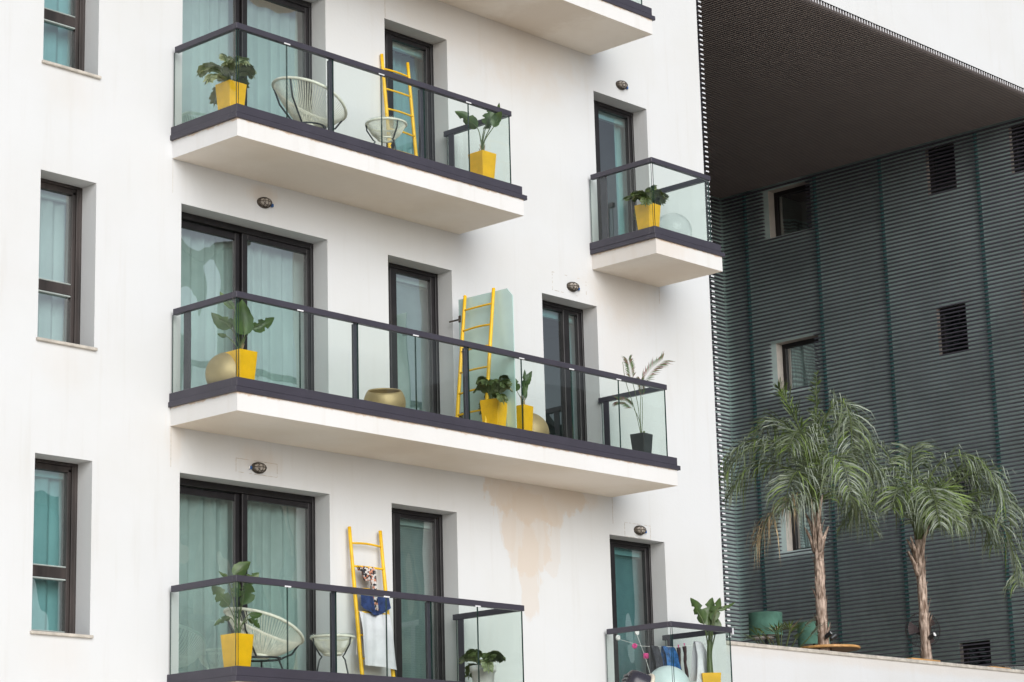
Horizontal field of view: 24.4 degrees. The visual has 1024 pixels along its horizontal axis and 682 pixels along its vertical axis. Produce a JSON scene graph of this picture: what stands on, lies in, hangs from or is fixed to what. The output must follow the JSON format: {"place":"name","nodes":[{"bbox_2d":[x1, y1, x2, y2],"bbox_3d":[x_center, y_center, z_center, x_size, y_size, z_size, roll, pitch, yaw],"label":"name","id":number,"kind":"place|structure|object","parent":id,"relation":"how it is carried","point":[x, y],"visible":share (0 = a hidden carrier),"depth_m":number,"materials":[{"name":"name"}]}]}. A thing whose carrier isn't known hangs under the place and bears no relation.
{"place":"outdoors","nodes":[
{"label":"outdoors","id":0,"kind":"place"},
{"bbox_2d":[622,670,654,681],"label":"street lamp","id":1,"kind":"object","parent":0,"point":[634,676],"visible":1,"depth_m":25.55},
{"label":"ground","id":2,"kind":"structure","parent":0,"visible":0},
{"bbox_2d":[0,0,1023,681],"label":"apartment building","id":3,"kind":"structure","parent":2,"relation":"on","point":[132,442],"depth_m":28.29,"materials":[{"name":"white paint"}]},
{"bbox_2d":[31,476,63,630],"bbox_3d":[-4.831,2.203,24.407,0.078,1.681,0.861,-14,-18,43],"label":"curtain","id":4,"kind":"object","parent":3,"relation":"hanging from","point":[47,544],"visible":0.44,"depth_m":24.45,"materials":[{"name":"fabric"}]},
{"bbox_2d":[35,470,63,479],"bbox_3d":[-4.812,1.374,24.557,0.050,0.080,0.789,-14,-18,41],"label":"blind cassette","id":5,"kind":"object","parent":3,"relation":"attached to","point":[48,474],"visible":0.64,"depth_m":24.55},
{"bbox_2d":[37,198,67,341],"bbox_3d":[-4.910,-0.714,25.101,0.079,1.681,0.861,-14,-18,43],"label":"curtain","id":6,"kind":"object","parent":3,"relation":"hanging from","point":[53,253],"visible":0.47,"depth_m":25.16,"materials":[{"name":"white fabric"}]},
{"bbox_2d":[40,190,68,203],"bbox_3d":[-4.891,-1.544,25.251,0.050,0.080,0.789,-14,-18,41],"label":"blind cassette","id":7,"kind":"object","parent":3,"relation":"attached to","point":[53,196],"visible":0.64,"depth_m":25.24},
{"bbox_2d":[43,0,71,66],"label":"curtain","id":8,"kind":"object","parent":3,"relation":"hanging from","point":[56,44],"visible":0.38,"depth_m":25.77,"materials":[{"name":"white fabric"}]},
{"bbox_2d":[30,458,93,638],"bbox_3d":[-4.665,2.103,24.149,0.365,1.831,0.764,-14,-18,41],"label":"window","id":9,"kind":"structure","parent":3,"relation":"in","point":[66,573],"depth_m":24.37,"materials":[{"name":"metal"}]},
{"bbox_2d":[36,178,97,350],"bbox_3d":[-4.744,-0.814,24.842,0.365,1.831,0.764,-14,-18,41],"label":"window","id":10,"kind":"structure","parent":3,"relation":"in","point":[71,290],"depth_m":25.07,"materials":[{"name":"metal"}]},
{"bbox_2d":[41,0,101,79],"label":"window","id":11,"kind":"structure","parent":3,"relation":"in","point":[75,23],"depth_m":25.66,"materials":[{"name":"metal"}]},
{"bbox_2d":[179,489,232,672],"bbox_3d":[-3.452,2.715,25.822,0.109,2.234,1.171,-14,-18,41],"label":"curtain","id":12,"kind":"object","parent":3,"relation":"hanging from","point":[205,538],"visible":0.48,"depth_m":25.93,"materials":[{"name":"white fabric"}]},
{"bbox_2d":[180,228,232,390],"bbox_3d":[-3.531,-0.203,26.516,0.108,2.234,1.171,-14,-18,41],"label":"curtain","id":13,"kind":"object","parent":3,"relation":"hanging from","point":[206,266],"visible":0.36,"depth_m":26.67,"materials":[{"name":"white fabric"}]},
{"bbox_2d":[182,0,232,122],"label":"curtain","id":14,"kind":"object","parent":3,"relation":"hanging from","point":[202,17],"visible":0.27,"depth_m":27.30,"materials":[{"name":"white fabric"}]},
{"bbox_2d":[205,352,235,383],"bbox_3d":[-3.029,0.377,25.237,0.470,0.520,0.470,-14,-18,41],"label":"gold ball","id":15,"kind":"object","parent":3,"relation":"on","point":[220,366],"visible":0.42,"depth_m":25.05,"materials":[{"name":"gold metal"}]},
{"bbox_2d":[196,53,256,109],"bbox_3d":[-3.112,-2.701,25.866,0.669,0.802,0.800,0,-13,-8],"label":"potted plant","id":16,"kind":"object","parent":3,"relation":"on","point":[223,94],"visible":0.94,"depth_m":25.81,"materials":[{"name":"green plant"}]},
{"bbox_2d":[212,561,261,666],"bbox_3d":[-2.825,2.909,24.572,0.493,1.276,0.357,7,-16,-32],"label":"potted plant","id":17,"kind":"object","parent":3,"relation":"on","point":[244,644],"visible":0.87,"depth_m":24.53,"materials":[{"name":"green plant"}]},
{"bbox_2d":[211,292,273,379],"bbox_3d":[-2.876,0.043,25.323,0.465,1.201,0.498,-14,-18,41],"label":"potted plant","id":18,"kind":"object","parent":3,"relation":"on","point":[247,358],"visible":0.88,"depth_m":25.27,"materials":[{"name":"green plant"}]},
{"bbox_2d":[181,212,313,390],"bbox_3d":[-3.067,-0.176,26.745,0.095,2.302,2.174,-14,-18,41],"label":"sliding door","id":19,"kind":"structure","parent":3,"relation":"in","point":[240,235],"depth_m":27.11,"materials":[{"name":"black metal"}]},
{"bbox_2d":[180,478,315,670],"bbox_3d":[-2.988,2.742,26.052,0.095,2.302,2.174,-14,-18,41],"label":"sliding door","id":20,"kind":"structure","parent":3,"relation":"in","point":[240,495],"depth_m":26.45,"materials":[{"name":"black metal"}]},
{"bbox_2d":[248,462,266,473],"bbox_3d":[-2.787,1.391,26.131,0.101,0.125,0.243,-14,-18,41],"label":"wall lamp","id":21,"kind":"object","parent":3,"relation":"attached to","point":[258,467],"visible":1,"depth_m":26.11,"materials":[{"name":"metal"}]},
{"bbox_2d":[223,607,304,668],"bbox_3d":[-2.635,3.272,25.170,0.894,0.846,0.772,7,-16,-32],"label":"string chair","id":22,"kind":"object","parent":3,"relation":"on","point":[263,655],"visible":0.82,"depth_m":25.03,"materials":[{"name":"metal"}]},
{"bbox_2d":[257,197,274,208],"bbox_3d":[-2.773,-1.574,26.940,0.101,0.125,0.243,-14,-18,41],"label":"wall lamp","id":23,"kind":"object","parent":3,"relation":"attached to","point":[264,202],"visible":1,"depth_m":26.89,"materials":[{"name":"metal"}]},
{"bbox_2d":[247,0,297,118],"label":"curtain","id":24,"kind":"object","parent":3,"relation":"hanging from","point":[267,58],"visible":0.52,"depth_m":28.09,"materials":[{"name":"white fabric"}]},
{"bbox_2d":[233,0,311,120],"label":"sliding door","id":25,"kind":"structure","parent":3,"relation":"in","point":[239,6],"depth_m":28.17,"materials":[{"name":"black metal"}]},
{"bbox_2d":[247,241,303,388],"bbox_3d":[-2.723,-0.027,27.350,0.108,2.234,1.086,-14,-18,41],"label":"curtain","id":26,"kind":"object","parent":3,"relation":"hanging from","point":[275,273],"visible":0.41,"depth_m":27.41,"materials":[{"name":"white fabric"}]},
{"bbox_2d":[247,501,305,669],"bbox_3d":[-2.645,2.891,26.658,0.107,2.234,1.086,-14,-18,41],"label":"curtain","id":27,"kind":"object","parent":3,"relation":"hanging from","point":[276,541],"visible":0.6,"depth_m":26.74,"materials":[{"name":"white fabric"}]},
{"bbox_2d":[271,76,347,129],"bbox_3d":[-2.296,-2.500,26.881,0.894,0.846,0.772,7,-16,-32],"label":"string chair","id":28,"kind":"object","parent":3,"relation":"on","point":[298,116],"visible":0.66,"depth_m":26.73,"materials":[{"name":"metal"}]},
{"bbox_2d":[310,633,354,672],"bbox_3d":[-1.938,3.487,25.649,0.498,0.607,0.498,-6,-14,19],"label":"string table","id":29,"kind":"object","parent":3,"relation":"on","point":[341,637],"visible":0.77,"depth_m":25.58,"materials":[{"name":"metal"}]},
{"bbox_2d":[348,526,394,676],"bbox_3d":[-1.579,3.075,26.849,0.252,1.946,0.542,-14,-18,41],"label":"ladder","id":30,"kind":"object","parent":3,"relation":"on","point":[359,635],"visible":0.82,"depth_m":26.82,"materials":[{"name":"yellow paint"}]},
{"bbox_2d":[357,566,377,610],"bbox_3d":[-1.647,2.812,26.912,0.190,0.522,0.247,-33,-34,66],"label":"scarf","id":31,"kind":"object","parent":30,"relation":"hanging from","point":[368,574],"visible":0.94,"depth_m":26.90,"materials":[{"name":"fabric"}]},
{"bbox_2d":[361,595,390,615],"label":"shorts","id":32,"kind":"object","parent":30,"relation":"hanging from","point":[367,602],"visible":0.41,"depth_m":26.83,"materials":[{"name":"blue fabric"}]},
{"bbox_2d":[356,611,396,669],"bbox_3d":[-1.526,3.375,26.737,0.176,0.650,0.531,-14,-18,41],"label":"towel","id":33,"kind":"object","parent":30,"relation":"hanging from","point":[373,628],"visible":0.91,"depth_m":26.71,"materials":[{"name":"white fabric"}]},
{"bbox_2d":[364,388,405,406],"bbox_3d":[-1.438,0.723,26.764,0.480,0.448,0.479,-14,-18,41],"label":"gold bowl","id":34,"kind":"object","parent":3,"relation":"on","point":[392,396],"visible":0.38,"depth_m":26.60,"materials":[{"name":"gold metal"}]},
{"bbox_2d":[365,117,407,149],"bbox_3d":[-1.457,-2.246,27.538,0.498,0.607,0.498,-14,-18,41],"label":"string table","id":35,"kind":"object","parent":3,"relation":"on","point":[387,135],"visible":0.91,"depth_m":27.48,"materials":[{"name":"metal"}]},
{"bbox_2d":[380,54,417,155],"bbox_3d":[-1.343,-2.593,28.683,0.242,1.806,0.511,-14,-18,41],"label":"ladder","id":36,"kind":"object","parent":3,"relation":"on","point":[411,115],"visible":0.59,"depth_m":28.78,"materials":[{"name":"yellow paint"}]},
{"bbox_2d":[393,51,421,155],"bbox_3d":[-1.366,-2.550,29.782,0.104,2.214,0.753,-13,-18,40],"label":"curtain","id":37,"kind":"object","parent":3,"relation":"hanging from","point":[403,142],"visible":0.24,"depth_m":29.94,"materials":[{"name":"white fabric"}]},
{"bbox_2d":[393,42,422,59],"bbox_3d":[-1.311,-3.644,29.802,0.050,0.080,0.842,-14,-18,41],"label":"blind cassette","id":38,"kind":"object","parent":3,"relation":"attached to","point":[407,51],"visible":0.71,"depth_m":29.77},
{"bbox_2d":[385,28,434,160],"bbox_3d":[-1.367,-2.696,29.314,0.095,2.302,1.086,-14,-18,41],"label":"balcony door","id":39,"kind":"structure","parent":3,"relation":"in","point":[390,36],"depth_m":29.63,"materials":[{"name":"black metal"}]},
{"bbox_2d":[396,274,426,288],"bbox_3d":[-1.232,-0.726,29.108,0.050,0.080,0.842,-14,-18,41],"label":"blind cassette","id":40,"kind":"object","parent":3,"relation":"attached to","point":[411,281],"visible":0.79,"depth_m":29.07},
{"bbox_2d":[396,282,428,411],"bbox_3d":[-1.250,0.352,28.898,0.060,2.174,0.922,-14,-18,41],"label":"window blind","id":41,"kind":"object","parent":3,"relation":"attached to","point":[412,310],"depth_m":29.00,"materials":[{"name":"white fabric"}]},
{"bbox_2d":[400,530,425,677],"bbox_3d":[-1.224,3.284,28.341,0.105,2.194,0.453,-14,-18,41],"label":"curtain","id":42,"kind":"object","parent":3,"relation":"hanging from","point":[412,615],"visible":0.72,"depth_m":28.38,"materials":[{"name":"teal fabric"}]},
{"bbox_2d":[388,262,439,413],"bbox_3d":[-1.288,0.222,28.621,0.095,2.302,1.086,-14,-18,41],"label":"balcony door","id":43,"kind":"structure","parent":3,"relation":"in","point":[393,269],"depth_m":28.88,"materials":[{"name":"black metal"}]},
{"bbox_2d":[400,519,431,529],"bbox_3d":[-1.153,2.192,28.415,0.050,0.080,0.842,-14,-18,41],"label":"blind cassette","id":44,"kind":"object","parent":3,"relation":"attached to","point":[415,524],"visible":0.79,"depth_m":28.38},
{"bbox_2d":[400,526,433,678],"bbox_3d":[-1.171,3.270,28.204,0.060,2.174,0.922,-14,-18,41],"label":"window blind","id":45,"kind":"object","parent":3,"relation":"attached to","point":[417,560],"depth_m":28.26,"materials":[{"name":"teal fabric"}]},
{"bbox_2d":[392,508,445,679],"bbox_3d":[-1.209,3.139,27.927,0.095,2.302,1.086,-14,-18,41],"label":"balcony door","id":46,"kind":"structure","parent":3,"relation":"in","point":[397,514],"depth_m":28.13,"materials":[{"name":"black metal"}]},
{"bbox_2d":[455,288,494,422],"bbox_3d":[-0.449,0.315,28.246,0.532,1.901,0.274,-14,-18,41],"label":"ladder","id":47,"kind":"object","parent":3,"relation":"on","point":[460,371],"visible":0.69,"depth_m":28.30,"materials":[{"name":"yellow paint"}]},
{"bbox_2d":[455,103,501,177],"bbox_3d":[-0.387,-2.323,28.535,0.522,1.157,0.396,4,-14,-21],"label":"potted plant","id":48,"kind":"object","parent":3,"relation":"on","point":[482,161],"visible":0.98,"depth_m":28.50,"materials":[{"name":"green plant"}]},
{"bbox_2d":[458,649,505,681],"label":"potted plant","id":49,"kind":"object","parent":3,"relation":"on","point":[487,668],"visible":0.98,"depth_m":27.26,"materials":[{"name":"green plant"}]},
{"bbox_2d":[449,288,516,427],"bbox_3d":[-0.358,0.350,28.385,1.061,1.875,0.030,-14,-18,41],"label":"glass screen","id":50,"kind":"object","parent":3,"relation":"attached to","point":[503,329],"visible":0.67,"depth_m":28.35,"materials":[{"name":"glass"}]},
{"bbox_2d":[473,374,512,425],"bbox_3d":[-0.204,0.791,27.948,0.472,0.818,0.661,-3,-13,6],"label":"potted plant","id":51,"kind":"object","parent":3,"relation":"on","point":[494,410],"visible":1,"depth_m":27.87,"materials":[{"name":"green plant"}]},
{"bbox_2d":[515,370,532,430],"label":"potted plant","id":52,"kind":"object","parent":3,"relation":"on","point":[527,415],"visible":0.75,"depth_m":28.27,"materials":[{"name":"green plant"}]},
{"bbox_2d":[532,413,548,433],"bbox_3d":[0.196,1.105,28.625,0.500,0.500,0.409,-3,-13,7],"label":"gold bowl","id":53,"kind":"object","parent":3,"relation":"on","point":[540,425],"visible":0.27,"depth_m":28.51,"materials":[{"name":"gold metal"}]},
{"bbox_2d":[542,309,573,324],"bbox_3d":[0.529,-0.331,30.960,0.055,0.095,1.070,-14,-18,41],"label":"blind cassette","id":54,"kind":"object","parent":3,"relation":"attached to","point":[548,314],"visible":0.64,"depth_m":30.93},
{"bbox_2d":[542,300,586,440],"bbox_3d":[0.568,0.636,30.578,0.095,2.302,1.066,-14,-18,41],"label":"balcony door","id":55,"kind":"structure","parent":3,"relation":"in","point":[564,311],"depth_m":30.84,"materials":[{"name":"black metal"}]},
{"bbox_2d":[569,324,577,438],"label":"curtain","id":56,"kind":"object","parent":3,"relation":"hanging from","point":[572,348],"visible":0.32,"depth_m":31.18,"materials":[{"name":"fabric"}]},
{"bbox_2d":[567,282,580,291],"bbox_3d":[0.825,-0.705,30.716,0.101,0.125,0.243,-14,-18,41],"label":"wall lamp","id":57,"kind":"object","parent":3,"relation":"attached to","point":[573,286],"visible":1,"depth_m":30.67,"materials":[{"name":"metal"}]},
{"bbox_2d":[598,111,624,127],"bbox_3d":[1.345,-3.049,32.597,0.055,0.095,0.841,-14,-18,41],"label":"blind cassette","id":58,"kind":"object","parent":3,"relation":"attached to","point":[610,119],"visible":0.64,"depth_m":32.59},
{"bbox_2d":[594,100,637,239],"bbox_3d":[1.293,-2.102,32.118,0.095,2.302,1.107,-14,-18,41],"label":"balcony door","id":59,"kind":"structure","parent":3,"relation":"in","point":[627,116],"depth_m":32.40,"materials":[{"name":"black metal"}]},
{"bbox_2d":[614,125,628,234],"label":"curtain","id":60,"kind":"object","parent":3,"relation":"hanging from","point":[621,177],"visible":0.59,"depth_m":32.67,"materials":[{"name":"fabric"}]},
{"bbox_2d":[616,80,628,89],"bbox_3d":[1.527,-3.481,32.242,0.101,0.125,0.243,-14,-18,41],"label":"wall lamp","id":61,"kind":"object","parent":3,"relation":"attached to","point":[621,85],"visible":1,"depth_m":32.19,"materials":[{"name":"metal"}]},
{"bbox_2d":[614,548,641,558],"bbox_3d":[1.503,2.787,31.211,0.055,0.095,0.841,-14,-18,41],"label":"blind cassette","id":62,"kind":"object","parent":3,"relation":"attached to","point":[628,553],"visible":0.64,"depth_m":31.21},
{"bbox_2d":[615,555,645,681],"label":"curtain","id":63,"kind":"object","parent":3,"relation":"attached to","point":[629,659],"depth_m":31.13,"materials":[{"name":"fabric"}]},
{"bbox_2d":[610,539,653,681],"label":"balcony door","id":64,"kind":"structure","parent":3,"relation":"in","point":[644,548],"depth_m":31.05,"materials":[{"name":"black metal"}]},
{"bbox_2d":[634,525,646,534],"bbox_3d":[1.701,2.459,30.844,0.101,0.125,0.243,-14,-18,41],"label":"wall lamp","id":65,"kind":"object","parent":3,"relation":"attached to","point":[640,530],"visible":1,"depth_m":30.79,"materials":[{"name":"metal"}]},
{"bbox_2d":[612,351,672,452],"bbox_3d":[1.669,0.847,29.878,0.822,1.504,0.271,-5,-14,14],"label":"potted plant","id":66,"kind":"object","parent":3,"relation":"on","point":[641,441],"visible":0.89,"depth_m":29.91,"materials":[{"name":"green plant"}]},
{"bbox_2d":[623,185,668,229],"bbox_3d":[1.746,-1.622,30.814,0.587,0.735,0.679,-14,-18,41],"label":"potted plant","id":67,"kind":"object","parent":3,"relation":"on","point":[644,214],"visible":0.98,"depth_m":30.72,"materials":[{"name":"green plant"}]},
{"bbox_2d":[652,666,689,681],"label":"exercise ball","id":68,"kind":"object","parent":3,"relation":"on","point":[663,674],"visible":0.91,"depth_m":29.46,"materials":[{"name":"blue plastic"}]},
{"bbox_2d":[690,597,734,681],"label":"potted plant","id":69,"kind":"object","parent":3,"relation":"on","point":[709,614],"visible":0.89,"depth_m":30.29,"materials":[{"name":"green plant"}]},
{"bbox_2d":[705,116,1023,669],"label":"slatted building","id":70,"kind":"structure","parent":2,"relation":"on","point":[891,283],"depth_m":43.03,"materials":[{"name":"grey metal"}]},
{"bbox_2d":[768,181,811,237],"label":"window","id":71,"kind":"structure","parent":70,"relation":"in","point":[786,216],"depth_m":46.39,"materials":[{"name":"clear glass"}]},
{"bbox_2d":[776,335,818,389],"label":"window","id":72,"kind":"structure","parent":70,"relation":"in","point":[782,348],"depth_m":44.93,"materials":[{"name":"white glass"}]},
{"bbox_2d":[790,343,820,388],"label":"curtain","id":73,"kind":"object","parent":70,"relation":"hanging from","point":[803,363],"visible":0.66,"depth_m":44.83,"materials":[{"name":"white fabric"}]},
{"bbox_2d":[785,497,829,550],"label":"window","id":74,"kind":"structure","parent":70,"relation":"in","point":[794,543],"depth_m":44.20,"materials":[{"name":"white glass"}]},
{"bbox_2d":[800,502,829,547],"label":"curtain","id":75,"kind":"object","parent":70,"relation":"hanging from","point":[805,542],"visible":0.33,"depth_m":44.19,"materials":[{"name":"white fabric"}]},
{"bbox_2d":[925,143,956,194],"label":"window","id":76,"kind":"structure","parent":70,"relation":"in","point":[952,143],"depth_m":43.36,"materials":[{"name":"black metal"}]},
{"bbox_2d":[936,303,968,354],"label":"window","id":77,"kind":"structure","parent":70,"relation":"in","point":[963,304],"depth_m":43.32,"materials":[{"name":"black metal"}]},
{"bbox_2d":[948,469,980,517],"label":"window","id":78,"kind":"structure","parent":70,"relation":"in","point":[962,484],"depth_m":42.80,"materials":[{"name":"black glass"}]},
{"bbox_2d":[960,640,991,664],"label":"window","id":79,"kind":"structure","parent":70,"relation":"in","point":[982,645],"depth_m":41.27,"materials":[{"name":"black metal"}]},
{"bbox_2d":[1008,124,1023,172],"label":"window","id":80,"kind":"structure","parent":70,"relation":"in","point":[1023,124],"depth_m":42.13,"materials":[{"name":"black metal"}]},
{"bbox_2d":[1021,290,1023,320],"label":"window","id":81,"kind":"structure","parent":70,"relation":"in","point":[1023,290],"depth_m":41.43,"materials":[{"name":"black glass"}]},
{"bbox_2d":[726,641,1023,681],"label":"parapet wall","id":82,"kind":"structure","parent":2,"relation":"on","point":[753,662],"depth_m":33.59,"materials":[{"name":"paint"}]},
{"bbox_2d":[907,658,939,661],"bbox_3d":[6.077,4.761,35.347,0.240,0.022,0.760,-14,-18,41],"label":"wooden board","id":83,"kind":"object","parent":82,"relation":"on","point":[924,659],"visible":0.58,"depth_m":35.24,"materials":[{"name":"brown wood"}]},
{"bbox_3d":[1.603,3.739,30.423,0.025,0.072,0.072,-14,-18,41],"label":"wall hook","id":84,"kind":"object","parent":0,"visible":0},
{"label":"clothesline","id":85,"kind":"object","parent":84,"relation":"hanging from","visible":0},
{"bbox_2d":[643,653,648,658],"bbox_3d":[1.687,3.963,29.858,0.068,0.068,0.036,0,-13,-5],"label":"clothes peg","id":86,"kind":"object","parent":85,"relation":"attached to","point":[645,655],"visible":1,"depth_m":29.85,"materials":[{"name":"pink plastic"}]},
{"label":"terrace floor","id":87,"kind":"structure","parent":0,"visible":0},
{"bbox_2d":[748,611,782,644],"bbox_3d":[4.034,5.259,37.333,0.535,1.950,0.535,-14,-18,41],"label":"planter","id":88,"kind":"object","parent":87,"relation":"on","point":[757,620],"visible":0.77,"depth_m":37.31,"materials":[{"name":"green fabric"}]},
{"bbox_2d":[743,614,823,647],"bbox_3d":[3.981,4.775,34.519,1.422,1.594,1.051,-4,-14,11],"label":"fan palm bush","id":89,"kind":"object","parent":87,"relation":"on","point":[781,627],"visible":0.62,"depth_m":34.51,"materials":[{"name":"green plant"}]},
{"bbox_2d":[718,370,892,650],"bbox_3d":[4.444,3.071,35.541,2.793,5.362,2.378,-1,-13,-4],"label":"palm tree","id":90,"kind":"object","parent":87,"relation":"on","point":[811,471],"visible":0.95,"depth_m":35.58,"materials":[{"name":"green plant"}]},
{"bbox_2d":[824,631,832,638],"bbox_3d":[4.670,4.336,35.017,0.144,0.120,0.089,-11,-16,35],"label":"spotlight","id":91,"kind":"object","parent":90,"relation":"attached to","point":[827,635],"visible":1,"depth_m":34.99,"materials":[{"name":"metal"}]},
{"bbox_2d":[829,633,836,640],"bbox_3d":[4.756,4.400,35.249,0.127,0.119,0.133,-14,-18,41],"label":"spotlight","id":92,"kind":"object","parent":90,"relation":"attached to","point":[833,637],"visible":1,"depth_m":35.21,"materials":[{"name":"metal"}]},
{"bbox_2d":[797,621,829,646],"bbox_3d":[4.916,5.502,38.327,0.520,1.890,0.520,-14,-18,41],"label":"planter","id":93,"kind":"object","parent":87,"relation":"on","point":[812,639],"visible":0.41,"depth_m":38.29,"materials":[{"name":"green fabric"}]},
{"bbox_2d":[801,644,859,651],"bbox_3d":[4.741,5.150,35.291,0.950,1.180,0.950,-14,-18,41],"label":"round table","id":94,"kind":"object","parent":87,"relation":"on","point":[843,647],"visible":0.56,"depth_m":35.08,"materials":[{"name":"brown wood"}]},
{"bbox_2d":[905,613,940,647],"bbox_3d":[6.786,5.504,38.939,0.574,2.071,0.535,-3,-13,5],"label":"pedestal fan","id":95,"kind":"object","parent":87,"relation":"on","point":[911,628],"visible":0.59,"depth_m":38.95,"materials":[{"name":"metal"}]},
{"bbox_2d":[835,437,1023,659],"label":"palm tree","id":96,"kind":"object","parent":87,"relation":"on","point":[927,510],"visible":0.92,"depth_m":37.52,"materials":[{"name":"green plant"}]},
{"bbox_2d":[929,632,936,639],"bbox_3d":[6.559,4.604,37.039,0.144,0.114,0.085,-14,-18,41],"label":"spotlight","id":97,"kind":"object","parent":96,"relation":"attached to","point":[932,635],"visible":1,"depth_m":37.01,"materials":[{"name":"metal"}]},
{"bbox_2d":[982,664,1023,666],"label":"glass balustrade","id":98,"kind":"object","parent":87,"relation":"on","point":[1006,665],"visible":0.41,"depth_m":38.88,"materials":[{"name":"glass"}]},
{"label":"clothesline","id":99,"kind":"object","parent":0,"visible":0},
{"bbox_2d":[650,645,662,672],"bbox_3d":[1.838,4.067,29.809,0.141,0.482,0.160,-14,-18,41],"label":"hanging cloth","id":100,"kind":"object","parent":99,"relation":"hanging from","point":[656,660],"visible":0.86,"depth_m":29.83,"materials":[{"name":"grey fabric"}]},
{"bbox_2d":[661,646,680,668],"bbox_3d":[2.009,4.022,29.943,0.146,0.342,0.250,-14,-18,41],"label":"hanging cloth","id":101,"kind":"object","parent":99,"relation":"hanging from","point":[666,654],"visible":0.7,"depth_m":29.95,"materials":[{"name":"blue fabric"}]},
{"bbox_2d":[677,645,681,669],"bbox_3d":[2.119,4.029,30.024,0.051,0.370,0.071,-14,-18,41],"label":"sock","id":102,"kind":"object","parent":99,"relation":"hanging from","point":[679,651],"visible":0.73,"depth_m":30.02,"materials":[{"name":"black fabric"}]},
{"bbox_2d":[682,643,688,676],"bbox_3d":[2.201,4.054,30.109,0.051,0.435,0.072,-14,-18,41],"label":"sock","id":103,"kind":"object","parent":99,"relation":"hanging from","point":[684,647],"visible":0.98,"depth_m":30.10,"materials":[{"name":"black fabric"}]},
{"bbox_2d":[690,641,713,681],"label":"shirt","id":104,"kind":"object","parent":99,"relation":"hanging from","point":[699,661],"visible":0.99,"depth_m":30.18,"materials":[{"name":"white fabric"}]}
]}

